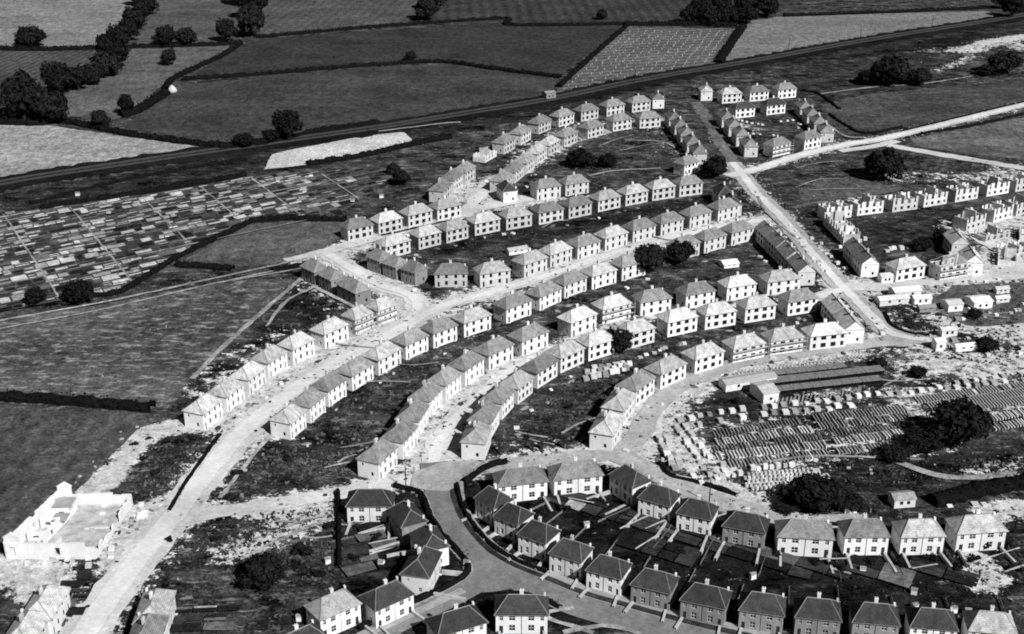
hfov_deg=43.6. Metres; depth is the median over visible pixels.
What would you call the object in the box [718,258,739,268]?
site hut
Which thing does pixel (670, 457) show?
block stack
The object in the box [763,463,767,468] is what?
block stack
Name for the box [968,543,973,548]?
window
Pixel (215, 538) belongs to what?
bush
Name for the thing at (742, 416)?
block stack
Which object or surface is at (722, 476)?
block stack
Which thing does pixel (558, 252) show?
house
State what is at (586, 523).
garden shed
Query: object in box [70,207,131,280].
path
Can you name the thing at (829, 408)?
block stack
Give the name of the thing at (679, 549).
bush
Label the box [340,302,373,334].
house
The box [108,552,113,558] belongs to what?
block stack
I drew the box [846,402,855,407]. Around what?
block stack
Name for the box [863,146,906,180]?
tree
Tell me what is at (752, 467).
block stack
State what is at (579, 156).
tree
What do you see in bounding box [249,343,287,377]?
house
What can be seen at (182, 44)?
hedge
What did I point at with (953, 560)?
garden fence
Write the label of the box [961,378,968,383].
block stack
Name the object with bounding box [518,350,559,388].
house
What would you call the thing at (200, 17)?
field
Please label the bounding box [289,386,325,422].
house
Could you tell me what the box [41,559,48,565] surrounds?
block stack
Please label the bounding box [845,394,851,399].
block stack
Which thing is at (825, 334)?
house
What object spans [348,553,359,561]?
bush
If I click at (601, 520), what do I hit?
garden fence
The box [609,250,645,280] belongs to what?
house
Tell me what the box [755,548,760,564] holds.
garden path
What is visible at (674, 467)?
block stack
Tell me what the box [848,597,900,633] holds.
house
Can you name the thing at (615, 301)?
house
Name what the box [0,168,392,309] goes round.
allotment ground
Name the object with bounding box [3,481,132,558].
half built hall
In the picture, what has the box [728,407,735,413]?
block stack
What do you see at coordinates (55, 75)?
tree
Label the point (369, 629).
garden path
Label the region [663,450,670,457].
block stack
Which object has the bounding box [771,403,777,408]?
block stack
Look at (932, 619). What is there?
house
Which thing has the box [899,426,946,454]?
tree
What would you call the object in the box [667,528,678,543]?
garden path
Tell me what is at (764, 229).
house
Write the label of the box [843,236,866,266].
house
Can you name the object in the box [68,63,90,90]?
tree
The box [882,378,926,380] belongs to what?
path
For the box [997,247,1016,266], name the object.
roofless house
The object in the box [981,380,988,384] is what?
block stack
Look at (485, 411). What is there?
house
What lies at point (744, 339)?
house
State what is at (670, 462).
block stack
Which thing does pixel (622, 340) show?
tree
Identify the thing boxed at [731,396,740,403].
bush
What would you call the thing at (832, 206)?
roofless house
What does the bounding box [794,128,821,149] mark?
house
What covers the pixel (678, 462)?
block stack
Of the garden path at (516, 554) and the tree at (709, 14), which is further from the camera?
the tree at (709, 14)
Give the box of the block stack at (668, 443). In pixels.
[666,441,671,448]
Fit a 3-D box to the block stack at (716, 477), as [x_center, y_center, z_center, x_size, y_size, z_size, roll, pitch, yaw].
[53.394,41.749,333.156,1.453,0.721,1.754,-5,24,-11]
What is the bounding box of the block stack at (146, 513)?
[141,510,148,516]
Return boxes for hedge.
[0,44,98,50]
[0,116,267,147]
[0,389,156,412]
[29,157,246,204]
[40,171,246,208]
[92,217,252,297]
[117,88,170,117]
[124,39,241,47]
[124,601,139,633]
[161,41,242,88]
[167,433,221,509]
[175,259,234,271]
[182,58,561,80]
[219,119,379,148]
[249,213,346,222]
[255,15,624,37]
[270,259,304,271]
[305,133,451,165]
[333,488,344,565]
[357,481,471,630]
[381,218,450,235]
[454,481,549,573]
[461,457,510,483]
[480,590,561,609]
[555,24,628,87]
[624,19,737,26]
[655,459,739,496]
[713,23,746,62]
[783,5,994,16]
[801,89,840,108]
[825,520,1023,533]
[828,112,902,133]
[882,310,929,335]
[899,101,1023,131]
[920,112,1023,133]
[926,472,1023,507]
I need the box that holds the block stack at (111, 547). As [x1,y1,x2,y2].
[108,545,114,551]
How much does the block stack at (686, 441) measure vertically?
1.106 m
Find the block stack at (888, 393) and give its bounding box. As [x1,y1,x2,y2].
[885,391,892,395]
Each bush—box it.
[149,468,160,474]
[164,535,172,541]
[210,535,223,540]
[230,468,242,474]
[283,453,290,460]
[291,541,313,556]
[311,569,325,576]
[321,521,335,529]
[323,428,332,433]
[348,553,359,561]
[353,388,362,392]
[353,523,364,529]
[370,532,381,541]
[524,434,529,440]
[557,503,570,510]
[597,497,609,504]
[630,529,640,534]
[674,546,686,553]
[713,522,722,531]
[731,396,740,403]
[772,548,781,556]
[807,558,818,565]
[828,560,846,571]
[864,557,875,565]
[892,557,904,567]
[916,460,925,466]
[922,552,938,560]
[952,561,962,570]
[967,553,981,563]
[998,456,1006,462]
[1008,562,1023,571]
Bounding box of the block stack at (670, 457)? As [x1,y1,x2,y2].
[667,454,673,459]
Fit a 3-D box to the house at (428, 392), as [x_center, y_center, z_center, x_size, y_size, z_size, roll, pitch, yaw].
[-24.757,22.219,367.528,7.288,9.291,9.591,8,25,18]
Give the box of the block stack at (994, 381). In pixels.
[990,379,998,384]
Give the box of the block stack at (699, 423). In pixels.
[697,421,702,426]
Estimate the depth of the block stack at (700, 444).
347.93 m
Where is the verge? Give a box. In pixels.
[450,487,750,633]
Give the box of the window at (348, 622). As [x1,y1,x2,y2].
[346,618,350,625]
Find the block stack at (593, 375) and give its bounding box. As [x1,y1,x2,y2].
[590,372,596,378]
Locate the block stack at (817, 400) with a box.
[814,398,820,402]
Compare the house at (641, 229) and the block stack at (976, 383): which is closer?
the block stack at (976, 383)
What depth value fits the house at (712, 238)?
487.57 m
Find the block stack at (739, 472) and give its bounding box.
[737,469,742,475]
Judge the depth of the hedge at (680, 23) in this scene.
906.44 m
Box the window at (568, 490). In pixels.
[566,488,571,493]
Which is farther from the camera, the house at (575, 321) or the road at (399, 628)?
the house at (575, 321)
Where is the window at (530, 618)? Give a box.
[528,616,533,620]
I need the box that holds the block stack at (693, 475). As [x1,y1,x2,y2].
[690,473,696,478]
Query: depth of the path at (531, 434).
354.12 m
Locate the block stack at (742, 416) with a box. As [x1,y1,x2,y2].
[738,413,746,419]
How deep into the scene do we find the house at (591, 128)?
635.93 m
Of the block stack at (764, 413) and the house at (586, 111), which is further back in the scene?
the house at (586, 111)
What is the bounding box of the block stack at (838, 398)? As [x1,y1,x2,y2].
[834,395,841,401]
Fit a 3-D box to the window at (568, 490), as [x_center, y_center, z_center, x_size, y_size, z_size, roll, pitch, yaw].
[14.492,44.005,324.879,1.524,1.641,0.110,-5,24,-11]
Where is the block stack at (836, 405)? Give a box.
[833,402,841,408]
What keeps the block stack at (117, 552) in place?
on the ground at (276, 608)
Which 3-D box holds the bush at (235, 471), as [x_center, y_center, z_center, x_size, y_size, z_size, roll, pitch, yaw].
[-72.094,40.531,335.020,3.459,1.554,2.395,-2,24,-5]
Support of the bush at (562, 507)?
on the ground at (276, 608)
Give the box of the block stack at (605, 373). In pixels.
[603,370,608,377]
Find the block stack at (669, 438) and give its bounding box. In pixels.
[665,436,671,444]
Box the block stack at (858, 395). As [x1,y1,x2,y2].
[855,392,861,398]
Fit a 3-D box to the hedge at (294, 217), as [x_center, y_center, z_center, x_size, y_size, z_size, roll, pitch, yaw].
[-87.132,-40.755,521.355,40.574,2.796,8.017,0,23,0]
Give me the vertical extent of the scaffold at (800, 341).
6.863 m
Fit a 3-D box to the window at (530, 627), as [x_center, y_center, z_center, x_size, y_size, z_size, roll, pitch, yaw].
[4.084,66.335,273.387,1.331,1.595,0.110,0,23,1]
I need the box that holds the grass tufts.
[123,86,1021,617]
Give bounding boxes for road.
[71,323,414,633]
[180,474,412,521]
[283,196,535,263]
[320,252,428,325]
[325,253,422,326]
[360,564,513,633]
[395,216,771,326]
[410,460,484,490]
[412,217,770,325]
[420,461,728,633]
[427,288,842,462]
[458,122,662,216]
[461,561,514,592]
[479,449,620,474]
[609,451,867,530]
[613,337,918,452]
[690,102,738,161]
[723,102,1023,177]
[725,103,1023,175]
[729,162,931,341]
[839,139,899,151]
[844,272,1023,291]
[886,144,1023,169]
[968,226,1023,279]
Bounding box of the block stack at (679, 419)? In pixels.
[676,416,684,422]
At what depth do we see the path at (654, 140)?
630.38 m
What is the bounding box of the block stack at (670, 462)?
[668,460,675,466]
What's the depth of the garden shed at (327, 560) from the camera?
297.45 m
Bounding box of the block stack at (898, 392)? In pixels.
[895,390,901,394]
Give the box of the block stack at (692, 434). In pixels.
[689,432,695,437]
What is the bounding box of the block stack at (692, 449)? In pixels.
[689,446,696,452]
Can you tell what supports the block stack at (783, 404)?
on the ground at (276, 608)
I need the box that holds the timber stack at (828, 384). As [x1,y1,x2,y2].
[776,375,881,393]
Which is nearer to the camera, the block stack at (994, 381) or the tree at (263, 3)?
the block stack at (994, 381)
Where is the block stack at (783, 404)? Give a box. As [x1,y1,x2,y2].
[780,402,786,406]
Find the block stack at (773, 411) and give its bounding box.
[771,409,777,414]
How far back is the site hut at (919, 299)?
439.87 m
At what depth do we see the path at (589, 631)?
277.41 m
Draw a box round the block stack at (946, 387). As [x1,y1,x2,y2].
[943,385,950,389]
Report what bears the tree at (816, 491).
on the ground at (276, 608)
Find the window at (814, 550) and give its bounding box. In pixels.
[811,548,817,553]
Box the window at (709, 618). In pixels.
[707,616,712,621]
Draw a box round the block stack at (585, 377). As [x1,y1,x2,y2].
[582,375,589,381]
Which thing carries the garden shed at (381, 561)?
on the ground at (276, 608)
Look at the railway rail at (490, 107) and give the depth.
690.46 m
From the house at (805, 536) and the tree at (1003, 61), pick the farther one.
the tree at (1003, 61)
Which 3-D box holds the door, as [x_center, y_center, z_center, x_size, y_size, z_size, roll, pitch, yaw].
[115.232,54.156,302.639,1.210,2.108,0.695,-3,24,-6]
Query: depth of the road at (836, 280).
474.80 m
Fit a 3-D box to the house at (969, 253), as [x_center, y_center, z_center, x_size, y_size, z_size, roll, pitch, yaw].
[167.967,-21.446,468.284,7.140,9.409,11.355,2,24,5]
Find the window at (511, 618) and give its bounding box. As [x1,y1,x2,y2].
[509,616,514,620]
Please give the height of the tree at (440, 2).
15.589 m
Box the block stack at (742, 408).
[739,405,745,411]
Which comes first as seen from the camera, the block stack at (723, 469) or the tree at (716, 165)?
the block stack at (723, 469)
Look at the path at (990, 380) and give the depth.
384.74 m
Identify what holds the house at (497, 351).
on the ground at (276, 608)
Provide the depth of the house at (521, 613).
272.80 m
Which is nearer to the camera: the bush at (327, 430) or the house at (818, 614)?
the house at (818, 614)
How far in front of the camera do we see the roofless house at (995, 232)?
500.36 m
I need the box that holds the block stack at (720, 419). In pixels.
[717,417,723,422]
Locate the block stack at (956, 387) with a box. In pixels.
[953,384,960,389]
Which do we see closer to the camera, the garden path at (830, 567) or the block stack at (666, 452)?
the garden path at (830, 567)
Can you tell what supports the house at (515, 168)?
on the ground at (276, 608)
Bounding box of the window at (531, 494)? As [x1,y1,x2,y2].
[529,492,534,496]
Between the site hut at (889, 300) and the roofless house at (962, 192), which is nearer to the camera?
the site hut at (889, 300)
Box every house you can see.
[6,608,49,633]
[24,583,70,633]
[129,612,169,633]
[131,588,177,629]
[181,392,222,430]
[207,375,245,412]
[230,359,266,394]
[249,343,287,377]
[268,402,306,439]
[276,329,314,364]
[287,619,325,633]
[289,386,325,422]
[300,255,326,284]
[303,585,362,633]
[308,315,349,348]
[308,369,347,406]
[317,264,346,293]
[334,355,374,390]
[335,274,371,304]
[339,214,373,240]
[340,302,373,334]
[345,484,395,523]
[355,437,398,479]
[357,576,415,628]
[361,339,402,375]
[365,245,390,273]
[365,293,397,325]
[369,208,402,234]
[374,231,411,255]
[379,418,418,459]
[381,251,406,279]
[387,500,427,544]
[390,326,429,359]
[394,399,429,437]
[398,201,433,226]
[399,257,427,285]
[399,544,442,594]
[408,222,441,249]
[408,379,443,416]
[408,524,450,566]
[419,314,458,347]
[424,601,488,633]
[426,364,462,400]
[428,177,452,201]
[428,195,461,220]
[433,259,467,287]
[436,216,469,242]
[441,167,463,191]
[446,349,485,385]
[450,304,492,337]
[455,159,476,183]
[459,421,492,460]
[465,209,500,235]
[466,400,500,437]
[472,334,514,369]
[473,147,496,162]
[473,257,511,287]
[473,483,513,526]
[480,381,515,419]
[489,168,513,191]
[491,131,515,153]
[491,462,548,501]
[492,290,532,323]
[493,499,534,542]
[494,588,548,633]
[495,178,518,202]
[498,204,532,229]
[501,367,534,403]
[502,159,524,183]
[506,321,549,355]
[508,123,531,144]
[511,248,548,277]
[516,150,535,173]
[516,516,560,561]
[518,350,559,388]
[524,279,562,310]
[527,113,551,133]
[527,141,547,164]
[529,176,561,199]
[530,198,564,224]
[536,134,559,155]
[538,238,572,267]
[544,338,585,372]
[546,456,604,496]
[548,534,594,579]
[549,106,574,126]
[550,267,587,298]
[553,125,577,146]
[556,303,597,336]
[558,172,589,195]
[559,193,592,218]
[565,231,600,259]
[573,101,598,121]
[575,327,614,360]
[578,118,603,138]
[579,260,617,289]
[585,550,632,595]
[588,187,621,211]
[588,409,623,450]
[590,291,632,323]
[593,222,628,250]
[599,96,625,116]
[600,387,636,426]
[605,111,632,131]
[608,462,652,505]
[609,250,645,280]
[612,316,656,347]
[615,368,656,406]
[616,182,648,205]
[621,215,656,242]
[625,93,650,112]
[629,564,679,610]
[631,285,672,315]
[634,109,661,128]
[637,480,681,523]
[643,353,687,388]
[644,176,676,200]
[649,90,664,108]
[649,209,684,235]
[656,304,698,336]
[664,109,682,128]
[665,232,701,260]
[670,116,687,136]
[672,172,703,196]
[673,152,699,175]
[675,278,716,308]
[676,124,694,145]
[676,494,719,537]
[678,202,712,228]
[679,578,732,625]
[680,339,725,373]
[681,132,700,154]
[688,141,707,163]
[692,225,727,252]
[695,298,737,329]
[698,83,713,100]
[707,196,739,221]
[711,181,734,201]
[716,108,733,128]
[717,85,742,103]
[717,271,757,300]
[719,218,755,245]
[720,191,742,215]
[721,330,766,362]
[721,507,770,550]
[723,116,740,136]
[729,99,755,117]
[730,124,748,145]
[735,291,777,322]
[738,587,786,633]
[739,135,758,156]
[744,83,768,101]
[755,220,779,248]
[758,266,801,295]
[760,96,786,114]
[760,323,805,354]
[763,135,791,156]
[765,230,789,259]
[772,80,797,98]
[774,514,834,557]
[776,241,801,268]
[777,285,818,315]
[787,252,816,285]
[793,592,841,633]
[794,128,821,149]
[795,98,811,117]
[800,318,848,349]
[802,105,820,124]
[808,112,826,130]
[816,121,834,142]
[817,200,852,219]
[821,293,849,321]
[823,210,847,233]
[832,307,865,342]
[833,221,859,245]
[836,513,890,555]
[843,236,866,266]
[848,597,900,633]
[849,193,883,215]
[852,246,880,277]
[883,192,918,211]
[884,253,926,281]
[890,513,946,554]
[904,602,959,633]
[914,185,947,207]
[928,251,968,279]
[942,227,970,255]
[944,508,1008,552]
[945,182,978,201]
[953,207,986,231]
[958,245,984,275]
[960,605,1017,633]
[974,224,1009,241]
[977,175,1009,196]
[981,200,1013,222]
[995,240,1023,254]
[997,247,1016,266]
[1004,193,1023,215]
[1006,172,1023,191]
[1019,224,1023,241]
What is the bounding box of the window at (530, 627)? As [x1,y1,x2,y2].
[528,625,533,630]
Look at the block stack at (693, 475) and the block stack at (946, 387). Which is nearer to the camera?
the block stack at (693, 475)
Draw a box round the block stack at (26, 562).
[24,560,29,565]
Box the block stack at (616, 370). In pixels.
[613,367,619,373]
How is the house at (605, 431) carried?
on the ground at (276, 608)
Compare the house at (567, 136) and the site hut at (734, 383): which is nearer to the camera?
the site hut at (734, 383)
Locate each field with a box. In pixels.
[0,0,133,45]
[0,50,96,91]
[0,125,198,176]
[0,279,294,407]
[0,408,148,548]
[62,46,229,118]
[124,64,558,141]
[136,0,240,43]
[181,221,342,265]
[192,22,621,75]
[260,0,417,34]
[264,132,411,168]
[429,0,793,22]
[556,27,734,91]
[726,11,995,59]
[798,176,902,199]
[822,80,1023,130]
[911,118,1023,158]
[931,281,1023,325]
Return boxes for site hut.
[506,245,528,255]
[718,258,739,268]
[718,370,777,391]
[749,380,779,403]
[843,505,856,513]
[874,293,910,305]
[877,272,894,282]
[888,284,922,296]
[888,490,916,508]
[909,294,932,305]
[916,303,936,312]
[931,337,946,350]
[938,325,958,336]
[940,298,963,311]
[953,342,979,351]
[964,294,993,308]
[993,285,1010,293]
[993,294,1010,302]
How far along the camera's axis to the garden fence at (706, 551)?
300.95 m
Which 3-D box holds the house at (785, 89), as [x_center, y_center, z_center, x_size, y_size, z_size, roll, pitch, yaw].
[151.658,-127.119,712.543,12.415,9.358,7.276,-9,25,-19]
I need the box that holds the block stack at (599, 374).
[596,371,601,377]
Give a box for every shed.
[295,614,302,621]
[324,556,330,564]
[377,559,384,564]
[542,90,555,98]
[583,521,589,527]
[749,571,756,579]
[860,566,866,570]
[911,587,917,595]
[911,602,918,606]
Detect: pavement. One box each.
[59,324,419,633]
[356,588,465,633]
[411,490,472,605]
[455,478,770,633]
[634,464,727,512]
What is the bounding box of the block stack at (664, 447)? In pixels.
[661,445,668,452]
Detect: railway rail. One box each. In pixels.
[0,13,1021,180]
[0,14,1019,181]
[1,15,1022,183]
[2,16,1021,184]
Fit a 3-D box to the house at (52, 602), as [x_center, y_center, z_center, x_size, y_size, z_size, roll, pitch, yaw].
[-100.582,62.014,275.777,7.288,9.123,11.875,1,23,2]
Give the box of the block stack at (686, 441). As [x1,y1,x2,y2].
[683,439,690,445]
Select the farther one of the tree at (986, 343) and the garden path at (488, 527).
the tree at (986, 343)
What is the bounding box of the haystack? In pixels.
[168,85,176,92]
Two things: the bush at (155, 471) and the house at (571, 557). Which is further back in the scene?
the bush at (155, 471)
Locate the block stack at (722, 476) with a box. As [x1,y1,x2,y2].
[719,473,725,479]
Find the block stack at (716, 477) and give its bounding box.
[713,474,720,480]
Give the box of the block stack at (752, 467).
[750,464,755,470]
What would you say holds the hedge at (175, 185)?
on the ground at (276, 608)
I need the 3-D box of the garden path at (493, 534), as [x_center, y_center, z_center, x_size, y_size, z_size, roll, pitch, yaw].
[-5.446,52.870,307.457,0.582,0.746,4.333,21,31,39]
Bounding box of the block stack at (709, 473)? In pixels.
[707,471,712,476]
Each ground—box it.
[0,0,1023,633]
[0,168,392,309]
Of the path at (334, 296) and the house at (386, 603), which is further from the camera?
the path at (334, 296)
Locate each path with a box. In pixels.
[0,169,385,244]
[0,214,330,283]
[0,258,307,320]
[0,271,271,328]
[3,214,58,295]
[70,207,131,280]
[143,198,189,243]
[190,276,302,378]
[201,187,237,217]
[202,268,300,285]
[218,434,271,497]
[240,516,335,559]
[252,178,299,214]
[266,285,317,325]
[276,520,306,523]
[284,515,325,526]
[303,535,331,538]
[311,285,354,306]
[321,173,358,197]
[324,460,356,467]
[335,342,371,346]
[337,454,359,462]
[340,441,373,447]
[345,521,351,536]
[358,523,388,533]
[358,620,376,633]
[361,525,388,533]
[366,380,409,381]
[368,537,398,543]
[369,541,400,554]
[379,121,460,130]
[379,625,389,633]
[386,550,410,557]
[400,362,438,364]
[411,610,426,624]
[433,592,465,602]
[442,569,462,575]
[461,514,475,521]
[482,524,492,531]
[482,532,495,539]
[506,540,516,550]
[507,551,519,560]
[515,431,546,436]
[517,436,554,444]
[534,559,543,569]
[539,569,551,579]
[543,496,552,512]
[547,606,594,633]
[561,417,595,432]
[562,623,645,633]
[570,578,578,589]
[578,587,588,597]
[586,490,610,499]
[589,167,660,175]
[605,502,629,514]
[612,595,618,606]
[620,515,649,528]
[623,601,633,612]
[624,513,639,527]
[625,139,675,147]
[635,533,660,548]
[645,515,676,528]
[654,521,667,538]
[661,609,666,622]
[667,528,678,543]
[674,617,682,628]
[700,535,707,552]
[714,541,725,560]
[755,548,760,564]
[757,196,798,238]
[762,455,921,462]
[779,552,781,565]
[796,178,841,186]
[798,99,864,137]
[812,188,858,189]
[820,557,848,559]
[822,76,971,93]
[826,555,834,574]
[845,553,852,571]
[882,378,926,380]
[883,552,897,571]
[884,368,933,385]
[891,461,1019,479]
[902,553,910,569]
[939,551,952,566]
[958,549,969,567]
[968,547,1019,564]
[972,374,1015,381]
[1000,547,1016,564]
[1004,564,1023,571]
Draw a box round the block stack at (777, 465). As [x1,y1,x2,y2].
[775,462,780,468]
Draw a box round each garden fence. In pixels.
[532,500,549,511]
[546,511,561,523]
[598,505,634,521]
[700,536,714,564]
[946,551,964,579]
[1008,545,1022,564]
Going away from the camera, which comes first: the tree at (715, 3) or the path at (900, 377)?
the path at (900, 377)
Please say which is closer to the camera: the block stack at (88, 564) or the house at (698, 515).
the block stack at (88, 564)
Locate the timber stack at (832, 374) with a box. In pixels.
[769,365,884,385]
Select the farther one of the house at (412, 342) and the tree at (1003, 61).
the tree at (1003, 61)
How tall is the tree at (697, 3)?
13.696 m
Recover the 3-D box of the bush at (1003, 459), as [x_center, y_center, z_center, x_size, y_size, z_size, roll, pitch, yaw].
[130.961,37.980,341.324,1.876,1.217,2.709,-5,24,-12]
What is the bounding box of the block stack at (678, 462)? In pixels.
[675,460,683,467]
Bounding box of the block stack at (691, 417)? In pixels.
[687,414,695,420]
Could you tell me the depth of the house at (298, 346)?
397.39 m
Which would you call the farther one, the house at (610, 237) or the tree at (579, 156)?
the tree at (579, 156)
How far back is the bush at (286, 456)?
341.79 m
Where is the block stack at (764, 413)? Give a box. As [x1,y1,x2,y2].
[760,411,767,416]
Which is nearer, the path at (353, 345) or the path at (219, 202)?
the path at (353, 345)
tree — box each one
[0,68,41,119]
[13,24,46,45]
[23,285,46,305]
[29,89,69,119]
[39,60,73,90]
[61,279,94,303]
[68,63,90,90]
[83,63,103,83]
[89,49,123,76]
[90,110,110,124]
[94,31,122,51]
[105,23,130,44]
[106,41,128,62]
[117,93,133,110]
[118,17,139,40]
[121,4,146,27]
[131,0,159,15]
[150,24,175,44]
[159,47,176,64]
[173,27,197,44]
[215,17,238,41]
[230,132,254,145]
[234,0,267,9]
[236,3,265,36]
[236,550,284,591]
[263,129,279,140]
[271,109,303,135]
[386,162,400,174]
[392,169,410,184]
[403,50,416,59]
[414,0,438,19]
[434,0,446,6]
[565,147,596,166]
[596,8,607,19]
[597,153,617,167]
[606,328,613,334]
[612,328,633,353]
[633,243,664,272]
[666,239,695,264]
[679,4,699,20]
[690,0,711,8]
[696,4,721,23]
[700,154,727,177]
[711,0,731,7]
[715,2,740,21]
[732,0,756,7]
[735,4,759,23]
[755,0,779,16]
[773,498,802,514]
[783,470,850,511]
[832,491,868,513]
[856,69,881,83]
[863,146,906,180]
[869,53,909,84]
[869,357,886,366]
[878,442,912,462]
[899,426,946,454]
[901,67,932,84]
[907,365,927,377]
[911,236,934,252]
[925,395,995,445]
[932,229,945,243]
[967,307,983,318]
[975,335,999,351]
[976,64,997,75]
[987,50,1023,73]
[991,0,1003,6]
[1001,0,1023,16]
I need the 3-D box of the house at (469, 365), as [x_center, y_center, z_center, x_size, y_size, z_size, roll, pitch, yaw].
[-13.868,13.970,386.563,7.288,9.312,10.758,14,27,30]
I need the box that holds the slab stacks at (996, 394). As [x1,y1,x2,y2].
[873,381,1023,415]
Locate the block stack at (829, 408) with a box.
[825,406,832,410]
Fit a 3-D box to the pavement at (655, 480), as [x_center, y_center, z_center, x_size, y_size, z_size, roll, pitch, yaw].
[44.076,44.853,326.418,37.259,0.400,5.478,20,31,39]
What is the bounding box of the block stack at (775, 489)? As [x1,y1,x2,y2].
[772,487,778,492]
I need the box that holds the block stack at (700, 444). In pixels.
[698,442,703,447]
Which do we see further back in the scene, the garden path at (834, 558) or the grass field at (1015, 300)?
the grass field at (1015, 300)
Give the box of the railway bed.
[0,13,1023,184]
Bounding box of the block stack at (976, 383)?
[973,381,979,386]
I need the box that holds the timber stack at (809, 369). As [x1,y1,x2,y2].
[773,362,846,375]
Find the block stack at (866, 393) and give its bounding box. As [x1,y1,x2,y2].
[863,391,870,396]
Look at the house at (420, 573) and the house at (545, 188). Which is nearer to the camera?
the house at (420, 573)
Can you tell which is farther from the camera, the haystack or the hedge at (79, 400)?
the haystack
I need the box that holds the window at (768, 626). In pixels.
[766,624,770,629]
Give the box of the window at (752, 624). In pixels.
[749,622,754,627]
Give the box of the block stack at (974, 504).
[970,501,979,507]
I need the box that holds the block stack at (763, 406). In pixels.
[761,404,767,409]
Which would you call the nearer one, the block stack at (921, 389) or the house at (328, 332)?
the block stack at (921, 389)
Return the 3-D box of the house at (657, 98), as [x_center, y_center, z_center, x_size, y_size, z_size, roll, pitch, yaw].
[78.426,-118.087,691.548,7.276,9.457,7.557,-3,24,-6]
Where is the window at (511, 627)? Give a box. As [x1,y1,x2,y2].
[509,625,514,630]
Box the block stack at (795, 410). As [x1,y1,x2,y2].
[791,407,798,413]
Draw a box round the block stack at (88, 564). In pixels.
[85,562,91,568]
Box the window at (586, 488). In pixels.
[584,486,589,491]
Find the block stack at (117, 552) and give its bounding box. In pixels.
[114,550,122,555]
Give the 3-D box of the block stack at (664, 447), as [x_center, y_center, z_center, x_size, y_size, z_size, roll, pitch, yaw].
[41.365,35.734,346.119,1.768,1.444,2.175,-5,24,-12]
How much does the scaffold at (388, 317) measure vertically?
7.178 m
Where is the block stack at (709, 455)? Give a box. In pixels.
[706,453,712,459]
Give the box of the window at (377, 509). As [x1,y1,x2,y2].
[375,507,380,511]
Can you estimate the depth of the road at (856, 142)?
630.86 m
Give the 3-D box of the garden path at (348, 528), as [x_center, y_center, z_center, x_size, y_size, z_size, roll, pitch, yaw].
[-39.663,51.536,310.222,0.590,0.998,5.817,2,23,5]
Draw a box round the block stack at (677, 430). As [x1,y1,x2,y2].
[675,428,682,433]
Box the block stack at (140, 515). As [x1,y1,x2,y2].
[136,512,144,518]
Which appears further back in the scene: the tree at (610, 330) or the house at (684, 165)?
the house at (684, 165)
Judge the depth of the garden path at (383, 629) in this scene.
273.62 m
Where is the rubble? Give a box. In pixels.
[2,34,1023,633]
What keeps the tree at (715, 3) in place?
on the ground at (276, 608)
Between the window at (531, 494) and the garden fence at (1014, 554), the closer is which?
the garden fence at (1014, 554)
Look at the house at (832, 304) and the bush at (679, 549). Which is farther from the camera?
the house at (832, 304)
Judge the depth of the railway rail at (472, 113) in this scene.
673.78 m
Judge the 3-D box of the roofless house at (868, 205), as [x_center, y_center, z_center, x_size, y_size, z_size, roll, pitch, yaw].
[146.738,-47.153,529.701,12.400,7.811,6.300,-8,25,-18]
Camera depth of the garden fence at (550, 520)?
314.83 m
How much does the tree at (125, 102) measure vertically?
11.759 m
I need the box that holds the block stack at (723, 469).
[721,467,728,472]
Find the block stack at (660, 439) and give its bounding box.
[657,436,663,443]
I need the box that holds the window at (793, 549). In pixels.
[791,547,797,552]
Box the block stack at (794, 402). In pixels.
[791,400,798,405]
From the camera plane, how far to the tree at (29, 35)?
831.99 m
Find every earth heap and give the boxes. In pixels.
[245,402,251,407]
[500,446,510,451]
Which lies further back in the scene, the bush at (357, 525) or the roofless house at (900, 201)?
the roofless house at (900, 201)
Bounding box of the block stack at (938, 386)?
[935,384,942,388]
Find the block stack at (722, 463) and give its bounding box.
[720,461,725,467]
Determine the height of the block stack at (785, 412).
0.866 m
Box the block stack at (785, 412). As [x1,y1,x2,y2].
[782,409,789,414]
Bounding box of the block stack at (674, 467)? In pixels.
[671,464,679,470]
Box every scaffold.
[355,313,377,336]
[378,301,401,326]
[603,304,634,320]
[734,341,769,364]
[770,338,807,352]
[773,142,793,155]
[940,260,973,278]
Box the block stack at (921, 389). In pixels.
[917,387,924,392]
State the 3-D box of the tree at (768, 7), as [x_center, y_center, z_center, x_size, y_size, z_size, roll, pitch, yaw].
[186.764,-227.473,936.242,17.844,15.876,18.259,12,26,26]
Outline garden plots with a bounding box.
[0,167,980,631]
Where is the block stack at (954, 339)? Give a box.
[951,337,958,341]
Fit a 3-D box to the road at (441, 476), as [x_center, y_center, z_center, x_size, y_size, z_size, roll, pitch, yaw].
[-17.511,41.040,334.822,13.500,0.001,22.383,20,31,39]
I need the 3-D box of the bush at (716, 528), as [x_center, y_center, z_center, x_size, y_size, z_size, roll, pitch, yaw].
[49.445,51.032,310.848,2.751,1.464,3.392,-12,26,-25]
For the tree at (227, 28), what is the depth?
849.49 m
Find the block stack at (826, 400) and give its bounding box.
[823,398,830,402]
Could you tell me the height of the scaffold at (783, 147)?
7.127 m
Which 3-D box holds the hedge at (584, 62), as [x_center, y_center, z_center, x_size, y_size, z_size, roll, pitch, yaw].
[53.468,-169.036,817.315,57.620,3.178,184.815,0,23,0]
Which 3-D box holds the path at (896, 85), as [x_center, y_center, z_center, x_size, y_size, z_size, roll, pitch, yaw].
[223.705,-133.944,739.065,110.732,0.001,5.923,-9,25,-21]
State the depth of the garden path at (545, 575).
292.61 m
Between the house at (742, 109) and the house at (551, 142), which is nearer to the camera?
the house at (551, 142)
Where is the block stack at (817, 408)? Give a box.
[814,406,820,411]

